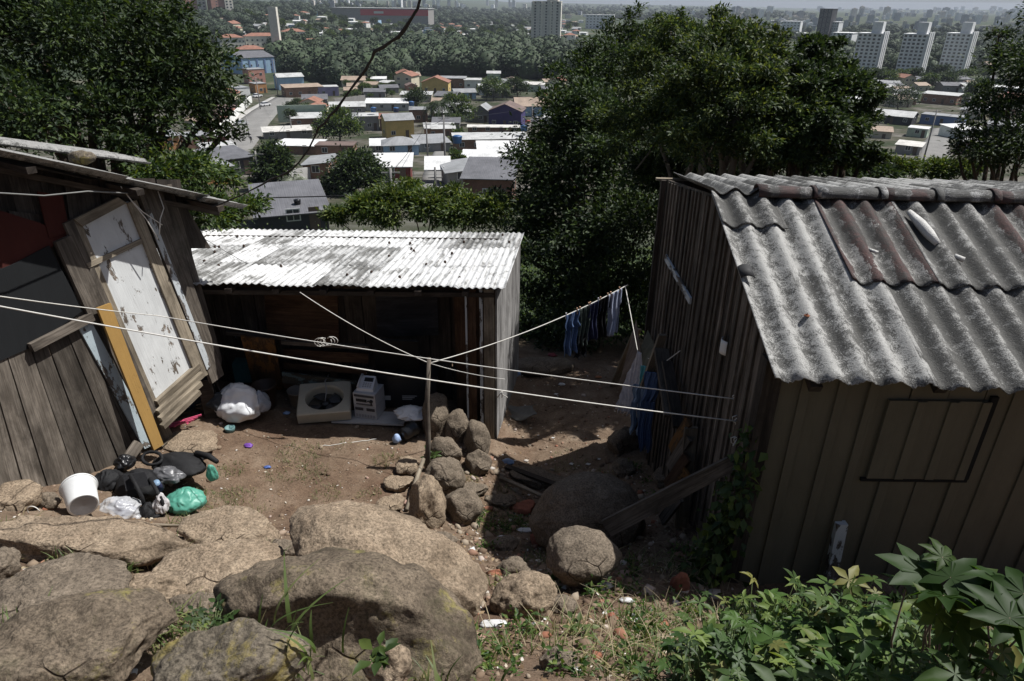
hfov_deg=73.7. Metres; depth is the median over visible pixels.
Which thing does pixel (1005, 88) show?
house
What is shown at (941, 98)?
house
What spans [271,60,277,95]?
utility pole
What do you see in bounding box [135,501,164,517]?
cloth bag
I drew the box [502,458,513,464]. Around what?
crushed bottle
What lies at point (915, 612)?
ground cover
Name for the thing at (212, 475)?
plastic bag
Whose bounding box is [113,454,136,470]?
plastic bag
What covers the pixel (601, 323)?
shirt
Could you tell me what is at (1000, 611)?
castor plant
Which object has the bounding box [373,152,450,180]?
house
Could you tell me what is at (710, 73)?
broadleaf tree
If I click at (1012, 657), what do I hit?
bushy plant
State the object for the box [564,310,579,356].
jeans
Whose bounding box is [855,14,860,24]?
tower block
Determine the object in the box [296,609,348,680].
grass tuft
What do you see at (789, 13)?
tower block
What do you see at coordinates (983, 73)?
tree
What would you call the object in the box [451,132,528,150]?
house
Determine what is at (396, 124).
house
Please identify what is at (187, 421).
plastic rack
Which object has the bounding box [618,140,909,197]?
undergrowth
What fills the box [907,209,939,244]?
sealant patch
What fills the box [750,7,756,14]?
tower block
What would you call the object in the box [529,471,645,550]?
boulder
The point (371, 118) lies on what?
house
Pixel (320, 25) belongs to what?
tree
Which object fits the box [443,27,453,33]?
tree
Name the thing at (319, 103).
house
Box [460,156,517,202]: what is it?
house
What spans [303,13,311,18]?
tree
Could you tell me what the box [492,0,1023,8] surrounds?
sky
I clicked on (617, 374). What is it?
plank
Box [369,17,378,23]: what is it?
tree
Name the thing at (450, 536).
boulder
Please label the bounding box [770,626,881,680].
bushy plant
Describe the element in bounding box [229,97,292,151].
road
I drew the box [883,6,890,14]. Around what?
tower block
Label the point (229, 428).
tin can
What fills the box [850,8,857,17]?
tower block
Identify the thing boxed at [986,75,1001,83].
house
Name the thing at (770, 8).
tower block
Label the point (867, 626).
bushy plant
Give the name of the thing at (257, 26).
house
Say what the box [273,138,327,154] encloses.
house
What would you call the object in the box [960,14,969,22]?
tower block
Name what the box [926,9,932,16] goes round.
tower block
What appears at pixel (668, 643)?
bushy plant
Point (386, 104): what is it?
house
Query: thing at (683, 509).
plank
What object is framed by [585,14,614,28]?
apartment tower
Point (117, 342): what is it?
leaning board
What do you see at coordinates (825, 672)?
bushy plant
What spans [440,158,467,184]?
house
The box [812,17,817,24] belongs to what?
tower block
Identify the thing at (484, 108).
house
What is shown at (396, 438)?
paper cup
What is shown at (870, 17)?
tower block
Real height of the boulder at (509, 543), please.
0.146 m
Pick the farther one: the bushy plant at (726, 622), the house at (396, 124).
the house at (396, 124)
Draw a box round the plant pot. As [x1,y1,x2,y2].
[398,421,419,440]
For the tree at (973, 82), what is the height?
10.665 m
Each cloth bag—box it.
[94,469,123,491]
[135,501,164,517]
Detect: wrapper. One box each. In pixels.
[244,443,252,447]
[479,619,507,627]
[516,527,531,531]
[619,597,634,602]
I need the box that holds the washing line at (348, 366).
[0,306,736,421]
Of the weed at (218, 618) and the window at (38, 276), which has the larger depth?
the window at (38, 276)
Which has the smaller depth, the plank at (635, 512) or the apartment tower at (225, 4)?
the plank at (635, 512)
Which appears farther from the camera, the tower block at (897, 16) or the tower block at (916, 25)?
the tower block at (897, 16)
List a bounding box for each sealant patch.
[869,248,877,253]
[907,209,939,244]
[954,254,964,261]
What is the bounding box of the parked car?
[260,101,270,106]
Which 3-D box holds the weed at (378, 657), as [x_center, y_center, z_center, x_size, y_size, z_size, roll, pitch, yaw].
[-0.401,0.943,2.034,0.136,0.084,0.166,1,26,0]
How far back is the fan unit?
7.99 m
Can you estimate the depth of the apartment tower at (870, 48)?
402.92 m
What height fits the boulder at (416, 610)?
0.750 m
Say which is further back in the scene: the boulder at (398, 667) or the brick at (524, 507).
the brick at (524, 507)
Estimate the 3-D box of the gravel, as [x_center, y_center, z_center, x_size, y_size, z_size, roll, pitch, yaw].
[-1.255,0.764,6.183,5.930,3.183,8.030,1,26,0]
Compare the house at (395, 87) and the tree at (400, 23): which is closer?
the house at (395, 87)
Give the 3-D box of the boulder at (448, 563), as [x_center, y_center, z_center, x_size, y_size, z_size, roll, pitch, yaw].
[-0.680,1.243,3.715,1.106,0.671,0.723,1,26,0]
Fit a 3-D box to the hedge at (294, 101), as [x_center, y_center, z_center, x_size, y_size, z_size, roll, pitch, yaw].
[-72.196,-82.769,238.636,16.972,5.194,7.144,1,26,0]
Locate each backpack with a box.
[114,468,164,505]
[140,450,218,478]
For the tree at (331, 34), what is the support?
on the ground at (250, 478)
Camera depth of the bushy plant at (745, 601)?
2.71 m
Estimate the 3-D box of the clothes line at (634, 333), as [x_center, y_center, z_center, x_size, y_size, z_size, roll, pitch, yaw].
[1.452,-0.025,7.228,0.080,0.891,2.309,-1,26,-3]
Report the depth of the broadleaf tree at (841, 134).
8.16 m
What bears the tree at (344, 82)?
on the ground at (250, 478)
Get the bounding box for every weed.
[181,593,249,631]
[200,598,233,627]
[352,631,400,675]
[420,445,441,462]
[474,508,496,524]
[506,511,529,527]
[562,611,599,640]
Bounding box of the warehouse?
[330,7,433,24]
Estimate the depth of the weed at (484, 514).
6.54 m
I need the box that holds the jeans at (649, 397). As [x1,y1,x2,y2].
[638,371,658,452]
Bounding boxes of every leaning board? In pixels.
[96,303,163,449]
[241,335,283,389]
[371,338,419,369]
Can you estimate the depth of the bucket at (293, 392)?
8.12 m
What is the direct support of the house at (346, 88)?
on the ground at (250, 478)
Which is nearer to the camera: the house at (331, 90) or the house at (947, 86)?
the house at (331, 90)
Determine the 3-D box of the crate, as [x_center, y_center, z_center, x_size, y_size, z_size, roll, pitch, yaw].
[-3.251,0.354,8.364,0.260,0.260,0.200,-2,26,-5]
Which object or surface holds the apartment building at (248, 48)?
on the ground at (250, 478)
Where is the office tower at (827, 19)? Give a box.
[816,9,837,36]
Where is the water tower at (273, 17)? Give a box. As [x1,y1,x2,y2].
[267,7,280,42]
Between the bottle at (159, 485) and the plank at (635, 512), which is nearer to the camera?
the plank at (635, 512)
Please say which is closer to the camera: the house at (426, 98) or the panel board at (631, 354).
the panel board at (631, 354)
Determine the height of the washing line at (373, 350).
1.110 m
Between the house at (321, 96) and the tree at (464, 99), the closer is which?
the tree at (464, 99)
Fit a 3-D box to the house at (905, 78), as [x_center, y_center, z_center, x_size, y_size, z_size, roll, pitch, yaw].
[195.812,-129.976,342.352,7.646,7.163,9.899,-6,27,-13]
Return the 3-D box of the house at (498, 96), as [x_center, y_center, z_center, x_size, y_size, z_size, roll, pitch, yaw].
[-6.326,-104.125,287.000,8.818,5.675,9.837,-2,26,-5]
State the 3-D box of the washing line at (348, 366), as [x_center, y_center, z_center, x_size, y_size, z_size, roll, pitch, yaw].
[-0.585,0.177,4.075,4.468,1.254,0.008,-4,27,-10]
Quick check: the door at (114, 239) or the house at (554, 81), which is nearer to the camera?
the door at (114, 239)
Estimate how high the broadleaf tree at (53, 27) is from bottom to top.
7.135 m
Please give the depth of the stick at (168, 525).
5.39 m
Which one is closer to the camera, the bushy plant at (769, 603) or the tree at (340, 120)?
the bushy plant at (769, 603)
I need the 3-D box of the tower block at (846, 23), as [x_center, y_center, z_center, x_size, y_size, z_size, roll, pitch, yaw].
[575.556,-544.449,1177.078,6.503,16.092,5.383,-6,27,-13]
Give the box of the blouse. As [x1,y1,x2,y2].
[614,352,641,416]
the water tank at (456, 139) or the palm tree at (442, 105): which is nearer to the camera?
the water tank at (456, 139)
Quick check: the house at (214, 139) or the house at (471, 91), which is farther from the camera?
the house at (471, 91)
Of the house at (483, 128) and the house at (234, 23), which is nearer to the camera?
the house at (483, 128)
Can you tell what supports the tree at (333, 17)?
on the ground at (250, 478)
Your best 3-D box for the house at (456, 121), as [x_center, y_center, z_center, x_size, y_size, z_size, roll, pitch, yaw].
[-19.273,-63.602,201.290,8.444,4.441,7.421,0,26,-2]
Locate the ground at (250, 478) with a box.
[0,0,1023,680]
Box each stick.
[154,523,178,526]
[404,458,424,510]
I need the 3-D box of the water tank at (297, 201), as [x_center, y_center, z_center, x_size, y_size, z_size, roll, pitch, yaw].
[-18.901,-12.228,60.096,0.665,0.483,0.655,1,26,0]
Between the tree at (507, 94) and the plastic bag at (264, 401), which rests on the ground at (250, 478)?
the tree at (507, 94)
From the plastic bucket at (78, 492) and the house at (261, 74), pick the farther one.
the house at (261, 74)
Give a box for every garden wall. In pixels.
[214,96,251,132]
[277,104,326,122]
[287,167,310,178]
[334,95,365,101]
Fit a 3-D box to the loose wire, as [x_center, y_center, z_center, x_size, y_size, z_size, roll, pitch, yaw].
[-3.379,-1.198,6.326,0.065,0.538,0.367,13,29,24]
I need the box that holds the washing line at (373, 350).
[0,296,733,398]
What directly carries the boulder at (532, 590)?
on the ground at (250, 478)
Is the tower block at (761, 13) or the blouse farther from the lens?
the tower block at (761, 13)
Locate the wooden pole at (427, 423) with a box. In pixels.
[424,357,430,470]
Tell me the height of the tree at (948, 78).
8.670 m
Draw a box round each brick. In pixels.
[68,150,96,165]
[509,499,535,515]
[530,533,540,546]
[601,612,618,620]
[669,572,689,592]
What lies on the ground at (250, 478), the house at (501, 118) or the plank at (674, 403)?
the house at (501, 118)
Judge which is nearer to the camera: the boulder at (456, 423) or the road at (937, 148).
the boulder at (456, 423)
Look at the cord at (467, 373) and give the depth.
6.59 m
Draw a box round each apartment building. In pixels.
[217,34,244,47]
[236,45,263,50]
[242,33,270,45]
[281,29,305,34]
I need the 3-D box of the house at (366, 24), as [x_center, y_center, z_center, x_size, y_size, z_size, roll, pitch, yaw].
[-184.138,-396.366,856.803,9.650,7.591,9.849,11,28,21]
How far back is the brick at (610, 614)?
3.89 m
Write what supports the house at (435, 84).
on the ground at (250, 478)
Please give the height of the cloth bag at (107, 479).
0.210 m
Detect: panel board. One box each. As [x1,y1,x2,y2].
[620,321,640,383]
[641,330,653,365]
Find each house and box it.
[157,129,179,149]
[178,131,208,148]
[185,114,220,127]
[191,158,233,184]
[194,145,253,174]
[197,140,237,148]
[206,135,226,141]
[221,50,275,73]
[227,21,240,26]
[231,85,249,97]
[242,67,265,83]
[248,82,267,92]
[248,179,329,230]
[253,24,262,29]
[261,124,312,138]
[273,72,303,89]
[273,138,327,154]
[280,83,323,97]
[291,112,321,124]
[298,96,323,104]
[301,94,327,103]
[301,153,337,178]
[309,101,328,108]
[314,141,356,154]
[318,85,338,95]
[328,101,365,113]
[340,76,366,86]
[343,87,356,95]
[346,83,361,91]
[358,112,378,130]
[361,21,370,27]
[363,81,379,87]
[363,88,385,97]
[365,98,409,110]
[369,138,385,152]
[370,76,386,80]
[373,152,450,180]
[378,84,398,92]
[378,113,382,130]
[379,80,393,83]
[379,112,414,138]
[381,136,419,154]
[393,71,419,87]
[395,69,408,73]
[399,91,432,101]
[404,82,417,90]
[409,106,427,122]
[411,133,451,151]
[422,75,451,92]
[423,122,455,135]
[431,98,442,104]
[431,117,460,128]
[433,91,462,97]
[433,106,471,121]
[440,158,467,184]
[442,76,466,87]
[451,88,476,98]
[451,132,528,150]
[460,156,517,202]
[461,149,515,157]
[464,78,481,88]
[467,124,520,131]
[471,102,491,122]
[476,140,527,163]
[486,71,500,81]
[487,86,505,97]
[488,100,525,124]
[513,97,546,116]
[528,82,544,91]
[548,77,566,84]
[564,33,574,39]
[866,126,893,138]
[875,108,919,125]
[876,80,900,82]
[883,94,913,106]
[890,73,916,84]
[894,139,925,154]
[906,125,930,137]
[908,82,930,90]
[915,76,935,85]
[919,112,965,124]
[920,91,963,105]
[934,82,960,91]
[938,123,980,138]
[958,76,970,81]
[960,107,989,118]
[978,61,990,68]
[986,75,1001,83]
[987,120,1023,134]
[994,85,1023,92]
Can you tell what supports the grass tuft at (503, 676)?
on the ground at (250, 478)
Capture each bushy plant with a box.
[629,642,710,680]
[631,629,741,680]
[661,591,761,677]
[670,611,783,680]
[673,635,727,680]
[684,572,780,670]
[685,610,781,678]
[703,624,832,680]
[714,653,794,680]
[734,576,846,657]
[739,588,841,665]
[750,656,881,680]
[752,594,1023,680]
[753,600,911,673]
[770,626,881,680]
[773,565,914,640]
[811,594,930,669]
[811,646,921,680]
[838,626,979,680]
[841,607,1016,680]
[854,629,1023,680]
[870,598,1022,680]
[891,611,1023,680]
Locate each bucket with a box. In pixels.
[59,473,98,515]
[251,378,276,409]
[287,385,299,409]
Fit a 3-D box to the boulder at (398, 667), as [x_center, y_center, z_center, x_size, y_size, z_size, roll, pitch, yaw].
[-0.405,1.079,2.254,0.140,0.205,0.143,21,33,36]
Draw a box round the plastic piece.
[719,336,727,355]
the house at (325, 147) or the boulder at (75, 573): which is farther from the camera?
the house at (325, 147)
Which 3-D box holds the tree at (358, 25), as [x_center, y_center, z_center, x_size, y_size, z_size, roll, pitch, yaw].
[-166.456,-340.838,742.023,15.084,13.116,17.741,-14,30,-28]
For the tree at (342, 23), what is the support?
on the ground at (250, 478)
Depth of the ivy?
4.58 m
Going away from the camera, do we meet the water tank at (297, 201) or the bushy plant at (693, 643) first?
the bushy plant at (693, 643)
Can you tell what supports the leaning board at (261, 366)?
on the ground at (250, 478)
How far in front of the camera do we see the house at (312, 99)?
229.35 m
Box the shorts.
[573,332,587,359]
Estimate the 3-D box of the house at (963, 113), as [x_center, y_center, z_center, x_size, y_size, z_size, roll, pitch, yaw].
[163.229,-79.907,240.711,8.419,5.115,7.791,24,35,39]
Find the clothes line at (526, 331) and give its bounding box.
[431,285,627,362]
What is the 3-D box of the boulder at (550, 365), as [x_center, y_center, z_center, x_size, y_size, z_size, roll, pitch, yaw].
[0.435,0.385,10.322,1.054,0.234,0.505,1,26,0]
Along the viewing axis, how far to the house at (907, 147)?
161.38 m
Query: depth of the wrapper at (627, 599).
4.26 m
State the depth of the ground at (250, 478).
7.55 m
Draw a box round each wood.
[106,0,1023,45]
[262,29,1023,85]
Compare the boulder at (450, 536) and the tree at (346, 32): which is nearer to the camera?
the boulder at (450, 536)
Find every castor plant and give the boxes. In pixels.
[875,537,997,670]
[949,565,1023,680]
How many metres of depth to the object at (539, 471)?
7.60 m
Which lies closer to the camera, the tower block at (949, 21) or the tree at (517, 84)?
the tree at (517, 84)
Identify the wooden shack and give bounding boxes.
[0,137,247,486]
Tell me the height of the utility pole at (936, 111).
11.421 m
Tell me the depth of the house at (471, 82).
313.32 m
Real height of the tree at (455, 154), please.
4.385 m
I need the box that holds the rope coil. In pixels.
[314,336,337,346]
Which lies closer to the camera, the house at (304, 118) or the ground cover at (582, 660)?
the ground cover at (582, 660)
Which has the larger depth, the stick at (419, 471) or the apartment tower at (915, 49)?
the apartment tower at (915, 49)
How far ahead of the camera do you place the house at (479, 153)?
119.13 m
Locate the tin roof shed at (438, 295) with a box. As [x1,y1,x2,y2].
[157,228,523,438]
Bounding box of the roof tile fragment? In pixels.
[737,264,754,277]
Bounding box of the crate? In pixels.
[232,357,251,382]
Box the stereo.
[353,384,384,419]
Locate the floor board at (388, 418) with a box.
[331,410,404,425]
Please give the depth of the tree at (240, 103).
239.59 m
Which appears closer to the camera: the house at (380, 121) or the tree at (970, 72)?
the house at (380, 121)
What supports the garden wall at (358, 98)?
on the ground at (250, 478)
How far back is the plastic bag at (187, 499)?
5.97 m
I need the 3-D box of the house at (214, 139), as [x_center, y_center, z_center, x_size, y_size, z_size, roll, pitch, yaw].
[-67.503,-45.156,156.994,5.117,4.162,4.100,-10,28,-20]
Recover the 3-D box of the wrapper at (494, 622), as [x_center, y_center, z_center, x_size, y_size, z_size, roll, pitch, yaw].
[-0.092,1.484,3.580,0.162,0.018,0.058,1,26,0]
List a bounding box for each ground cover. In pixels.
[474,456,740,680]
[678,582,1018,667]
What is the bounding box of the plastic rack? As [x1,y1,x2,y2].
[169,414,201,427]
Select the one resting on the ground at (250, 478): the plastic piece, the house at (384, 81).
the house at (384, 81)
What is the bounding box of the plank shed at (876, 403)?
[635,172,1023,586]
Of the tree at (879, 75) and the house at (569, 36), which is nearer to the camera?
the tree at (879, 75)
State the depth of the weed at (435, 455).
7.16 m
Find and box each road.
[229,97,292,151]
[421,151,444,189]
[915,128,950,161]
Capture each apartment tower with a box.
[181,0,206,9]
[207,0,233,9]
[531,0,562,38]
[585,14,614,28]
[783,21,802,31]
[830,21,843,35]
[832,32,858,41]
[853,22,889,70]
[895,22,934,74]
[939,22,978,71]
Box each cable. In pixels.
[0,191,127,195]
[248,191,593,198]
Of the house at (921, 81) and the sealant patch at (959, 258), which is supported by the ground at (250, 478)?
the house at (921, 81)
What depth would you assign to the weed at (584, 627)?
3.52 m
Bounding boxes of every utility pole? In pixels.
[248,151,263,182]
[253,77,260,108]
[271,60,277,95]
[381,168,400,214]
[422,122,430,155]
[428,167,442,187]
[438,115,449,155]
[923,110,940,158]
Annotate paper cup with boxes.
[392,434,401,442]
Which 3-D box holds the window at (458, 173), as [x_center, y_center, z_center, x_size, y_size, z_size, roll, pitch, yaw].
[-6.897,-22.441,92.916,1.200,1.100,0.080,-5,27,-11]
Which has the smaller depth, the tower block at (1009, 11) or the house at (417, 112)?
the house at (417, 112)
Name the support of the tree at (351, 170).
on the ground at (250, 478)
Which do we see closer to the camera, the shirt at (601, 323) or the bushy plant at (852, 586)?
the bushy plant at (852, 586)
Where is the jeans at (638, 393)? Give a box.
[629,383,644,434]
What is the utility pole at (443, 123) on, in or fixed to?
on the ground at (250, 478)
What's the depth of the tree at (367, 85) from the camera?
288.99 m
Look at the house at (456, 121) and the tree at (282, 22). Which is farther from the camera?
the tree at (282, 22)
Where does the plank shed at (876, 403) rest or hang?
on the ground at (250, 478)
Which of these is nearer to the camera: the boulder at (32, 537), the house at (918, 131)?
the boulder at (32, 537)
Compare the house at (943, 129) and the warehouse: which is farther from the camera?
the warehouse
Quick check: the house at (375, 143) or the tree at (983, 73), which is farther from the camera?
the tree at (983, 73)
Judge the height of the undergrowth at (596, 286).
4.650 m
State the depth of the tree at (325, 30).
604.73 m
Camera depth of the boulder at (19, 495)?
5.31 m
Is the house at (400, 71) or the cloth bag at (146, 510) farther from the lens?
the house at (400, 71)
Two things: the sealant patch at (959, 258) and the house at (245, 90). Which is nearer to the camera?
the sealant patch at (959, 258)
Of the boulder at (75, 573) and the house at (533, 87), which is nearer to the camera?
the boulder at (75, 573)
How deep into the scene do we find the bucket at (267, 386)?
8.02 m
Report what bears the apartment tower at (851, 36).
on the ground at (250, 478)
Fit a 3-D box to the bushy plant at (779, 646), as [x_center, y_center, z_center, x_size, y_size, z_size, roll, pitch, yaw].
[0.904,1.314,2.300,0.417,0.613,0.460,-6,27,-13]
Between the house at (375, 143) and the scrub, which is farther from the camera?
the house at (375, 143)
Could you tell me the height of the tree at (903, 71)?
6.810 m
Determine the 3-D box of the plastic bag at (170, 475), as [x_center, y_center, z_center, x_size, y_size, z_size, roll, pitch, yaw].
[-3.137,1.209,6.183,0.325,0.138,0.216,1,26,0]
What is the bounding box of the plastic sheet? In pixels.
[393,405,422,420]
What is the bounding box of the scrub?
[228,218,652,334]
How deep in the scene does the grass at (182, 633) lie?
3.35 m
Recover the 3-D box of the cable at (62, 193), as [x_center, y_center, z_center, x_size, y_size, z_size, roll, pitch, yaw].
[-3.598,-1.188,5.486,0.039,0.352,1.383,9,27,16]
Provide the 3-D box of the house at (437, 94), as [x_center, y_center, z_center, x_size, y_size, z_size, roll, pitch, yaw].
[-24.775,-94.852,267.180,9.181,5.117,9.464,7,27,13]
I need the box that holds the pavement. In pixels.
[193,97,274,151]
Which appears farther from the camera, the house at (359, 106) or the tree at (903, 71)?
the tree at (903, 71)
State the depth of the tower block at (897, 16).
1870.00 m
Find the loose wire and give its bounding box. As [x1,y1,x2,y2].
[120,186,163,238]
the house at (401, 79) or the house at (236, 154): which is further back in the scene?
the house at (401, 79)
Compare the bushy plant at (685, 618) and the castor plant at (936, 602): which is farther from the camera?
the bushy plant at (685, 618)
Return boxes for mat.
[508,404,536,420]
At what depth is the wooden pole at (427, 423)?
6.92 m
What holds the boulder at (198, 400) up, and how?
on the ground at (250, 478)
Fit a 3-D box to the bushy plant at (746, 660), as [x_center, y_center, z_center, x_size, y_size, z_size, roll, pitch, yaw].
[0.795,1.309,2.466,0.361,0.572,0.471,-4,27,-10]
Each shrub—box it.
[120,142,275,231]
[315,175,519,232]
[830,149,988,179]
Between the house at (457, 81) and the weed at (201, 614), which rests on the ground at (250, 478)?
the house at (457, 81)
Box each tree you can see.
[0,0,260,178]
[232,97,252,108]
[238,136,301,189]
[279,18,287,27]
[281,108,297,118]
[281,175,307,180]
[295,22,308,28]
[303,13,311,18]
[307,104,371,140]
[312,22,324,28]
[316,143,400,197]
[320,17,328,21]
[322,28,335,34]
[327,13,337,22]
[327,30,339,37]
[337,14,348,19]
[338,20,349,28]
[339,18,349,22]
[340,28,352,36]
[341,79,350,85]
[341,90,352,96]
[351,20,363,27]
[353,89,361,95]
[357,82,366,93]
[363,83,371,87]
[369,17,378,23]
[371,24,383,31]
[384,25,393,32]
[397,21,405,26]
[401,85,435,106]
[419,103,441,120]
[424,99,459,120]
[441,91,481,120]
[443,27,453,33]
[448,125,464,143]
[448,147,466,159]
[450,113,464,120]
[473,73,511,100]
[477,25,486,32]
[479,0,678,301]
[502,91,512,97]
[505,74,534,96]
[581,0,838,177]
[739,29,894,177]
[867,65,884,77]
[867,68,899,79]
[879,70,901,79]
[879,79,928,109]
[896,68,908,73]
[907,67,924,75]
[916,66,966,87]
[918,72,940,83]
[930,63,952,73]
[936,1,1023,181]
[938,72,960,81]
[960,68,980,76]
[960,75,1000,96]
[961,92,973,100]
[963,78,986,94]
[980,69,989,77]
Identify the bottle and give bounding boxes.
[154,480,163,491]
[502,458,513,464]
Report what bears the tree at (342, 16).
on the ground at (250, 478)
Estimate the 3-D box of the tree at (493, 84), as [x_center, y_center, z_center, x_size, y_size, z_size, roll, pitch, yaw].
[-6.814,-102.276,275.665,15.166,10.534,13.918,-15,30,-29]
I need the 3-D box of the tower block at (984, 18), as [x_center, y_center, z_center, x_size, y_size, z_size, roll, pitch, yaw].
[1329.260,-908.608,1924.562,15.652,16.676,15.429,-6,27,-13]
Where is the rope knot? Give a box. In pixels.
[730,395,736,445]
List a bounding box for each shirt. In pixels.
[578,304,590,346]
[587,300,600,341]
[597,296,609,339]
[607,289,621,335]
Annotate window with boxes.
[0,245,82,360]
[285,208,300,221]
[311,165,319,172]
[321,147,327,152]
[457,172,462,179]
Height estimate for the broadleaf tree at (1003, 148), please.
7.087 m
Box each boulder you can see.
[0,479,41,512]
[0,515,188,566]
[0,546,21,579]
[0,552,131,624]
[0,587,178,680]
[129,572,187,603]
[150,617,309,680]
[151,539,285,593]
[161,430,217,452]
[169,591,215,620]
[176,505,280,545]
[194,397,202,409]
[213,547,482,680]
[272,539,294,556]
[289,500,487,616]
[364,644,411,680]
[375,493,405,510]
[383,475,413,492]
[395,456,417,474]
[408,474,445,528]
[421,392,449,439]
[425,456,465,494]
[430,436,461,460]
[437,531,457,542]
[444,408,468,442]
[445,488,482,524]
[463,419,490,453]
[463,481,488,495]
[464,449,491,475]
[485,493,516,508]
[489,570,557,620]
[490,535,518,551]
[496,556,530,574]
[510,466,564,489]
[518,357,574,375]
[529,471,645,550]
[539,646,578,671]
[546,525,621,586]
[549,594,578,615]
[607,426,638,454]
[611,458,635,477]
[652,466,664,488]
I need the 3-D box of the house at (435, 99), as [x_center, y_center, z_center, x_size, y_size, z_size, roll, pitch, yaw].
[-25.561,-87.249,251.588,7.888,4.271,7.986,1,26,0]
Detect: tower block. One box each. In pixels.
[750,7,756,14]
[758,9,764,17]
[766,5,773,13]
[766,11,770,19]
[786,11,792,16]
[797,10,803,17]
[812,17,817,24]
[843,20,848,27]
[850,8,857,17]
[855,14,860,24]
[866,14,874,22]
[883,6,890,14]
[885,13,890,19]
[893,12,900,20]
[914,20,921,29]
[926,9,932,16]
[931,20,937,26]
[934,14,939,21]
[937,11,945,17]
[946,17,953,25]
[948,9,954,15]
[954,12,964,20]
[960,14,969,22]
[975,14,982,23]
[981,15,988,21]
[993,16,1000,24]
[1004,10,1011,20]
[1004,14,1010,22]
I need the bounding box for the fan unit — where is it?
[297,374,351,423]
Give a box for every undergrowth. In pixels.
[519,131,684,354]
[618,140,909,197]
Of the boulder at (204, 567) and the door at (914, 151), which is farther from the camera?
the door at (914, 151)
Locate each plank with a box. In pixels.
[499,475,541,496]
[505,464,555,485]
[601,456,733,535]
[610,328,640,385]
[639,334,666,386]
[654,347,670,417]
[659,499,683,524]
[661,360,682,428]
[664,452,690,486]
[666,436,692,470]
[668,416,692,452]
[672,467,690,483]
[674,426,697,527]
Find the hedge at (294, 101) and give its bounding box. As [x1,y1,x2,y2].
[282,97,324,104]
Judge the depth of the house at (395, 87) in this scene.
295.58 m
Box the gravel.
[12,359,755,680]
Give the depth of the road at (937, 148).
177.52 m
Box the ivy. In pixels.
[667,423,767,596]
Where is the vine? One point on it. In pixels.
(395, 38)
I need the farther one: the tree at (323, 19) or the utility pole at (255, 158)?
the tree at (323, 19)
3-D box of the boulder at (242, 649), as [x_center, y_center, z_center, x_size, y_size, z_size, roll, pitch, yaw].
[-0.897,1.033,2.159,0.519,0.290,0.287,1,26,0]
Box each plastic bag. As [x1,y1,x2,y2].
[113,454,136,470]
[153,466,185,483]
[166,487,206,514]
[206,464,218,481]
[214,382,259,422]
[256,390,270,412]
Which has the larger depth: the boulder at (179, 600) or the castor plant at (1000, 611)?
the boulder at (179, 600)
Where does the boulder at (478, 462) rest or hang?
on the ground at (250, 478)
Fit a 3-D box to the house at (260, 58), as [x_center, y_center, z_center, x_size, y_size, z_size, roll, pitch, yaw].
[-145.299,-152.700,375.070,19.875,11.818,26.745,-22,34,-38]
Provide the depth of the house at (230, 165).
94.14 m
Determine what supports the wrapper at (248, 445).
on the ground at (250, 478)
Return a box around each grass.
[0,509,726,680]
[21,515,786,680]
[172,438,616,534]
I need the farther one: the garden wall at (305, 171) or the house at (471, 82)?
the house at (471, 82)
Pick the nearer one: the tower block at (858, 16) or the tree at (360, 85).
the tree at (360, 85)
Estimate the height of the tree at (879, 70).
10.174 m
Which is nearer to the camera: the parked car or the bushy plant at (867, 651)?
the bushy plant at (867, 651)
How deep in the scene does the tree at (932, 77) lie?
330.61 m
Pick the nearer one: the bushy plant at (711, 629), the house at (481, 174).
the bushy plant at (711, 629)
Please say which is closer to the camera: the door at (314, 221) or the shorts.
the shorts
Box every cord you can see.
[300,292,426,361]
[323,439,373,445]
[431,363,504,379]
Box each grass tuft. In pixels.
[258,555,348,630]
[267,610,315,664]
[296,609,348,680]
[426,643,459,680]
[472,663,514,680]
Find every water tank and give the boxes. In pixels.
[293,198,300,204]
[452,135,461,143]
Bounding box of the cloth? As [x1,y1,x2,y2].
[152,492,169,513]
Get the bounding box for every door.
[83,202,190,397]
[243,160,250,173]
[302,145,307,154]
[308,206,320,229]
[399,168,405,176]
[912,147,917,154]
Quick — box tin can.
[224,424,234,432]
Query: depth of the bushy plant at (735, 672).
2.20 m
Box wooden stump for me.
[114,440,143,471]
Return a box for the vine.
[212,0,420,207]
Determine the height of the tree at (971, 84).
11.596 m
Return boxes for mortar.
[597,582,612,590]
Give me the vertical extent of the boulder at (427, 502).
0.674 m
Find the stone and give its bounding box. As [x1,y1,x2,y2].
[37,492,61,508]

